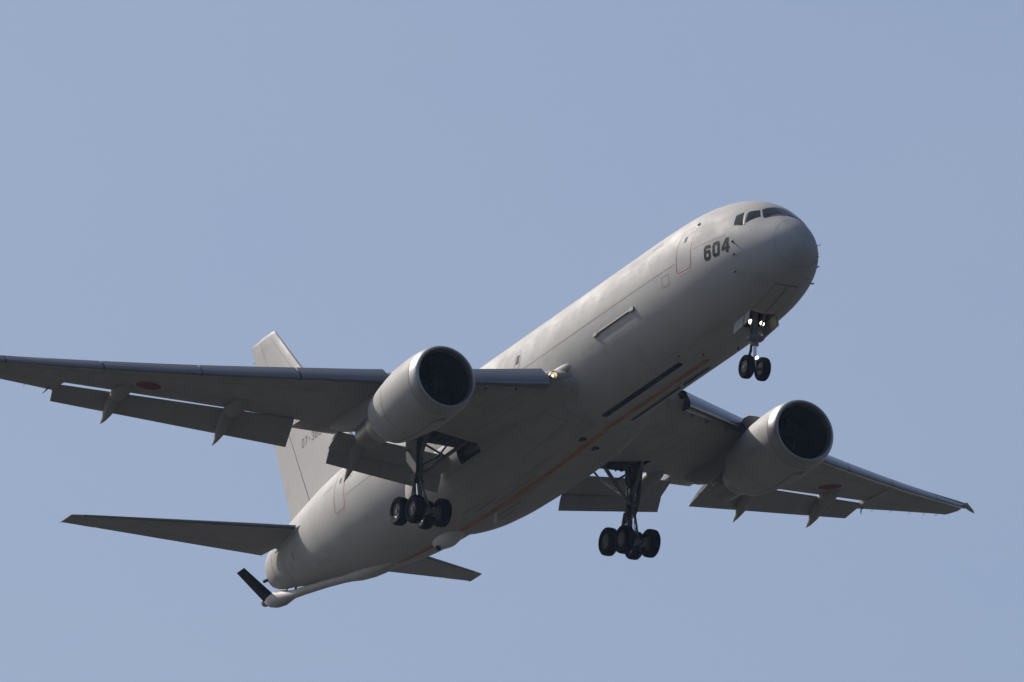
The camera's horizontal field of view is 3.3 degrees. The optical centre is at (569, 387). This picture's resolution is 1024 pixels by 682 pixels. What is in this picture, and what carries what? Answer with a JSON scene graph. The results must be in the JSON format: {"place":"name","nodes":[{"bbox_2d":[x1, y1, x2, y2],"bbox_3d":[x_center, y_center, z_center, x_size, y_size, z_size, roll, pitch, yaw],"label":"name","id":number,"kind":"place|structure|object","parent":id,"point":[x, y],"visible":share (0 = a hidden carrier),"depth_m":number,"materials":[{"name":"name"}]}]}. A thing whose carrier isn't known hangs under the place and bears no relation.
{"place":"outdoors","nodes":[
{"label":"outdoors","id":0,"kind":"place"},
{"bbox_2d":[0,201,973,607],"bbox_3d":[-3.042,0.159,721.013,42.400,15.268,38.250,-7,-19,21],"label":"tanker aircraft","id":1,"kind":"object","parent":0,"point":[442,449],"visible":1,"depth_m":712.66,"materials":[{"name":"grey paint"}]},
{"bbox_2d":[0,0,1023,681],"label":"sky","id":2,"kind":"structure","parent":0,"point":[363,184],"materials":[{"name":"blue"}]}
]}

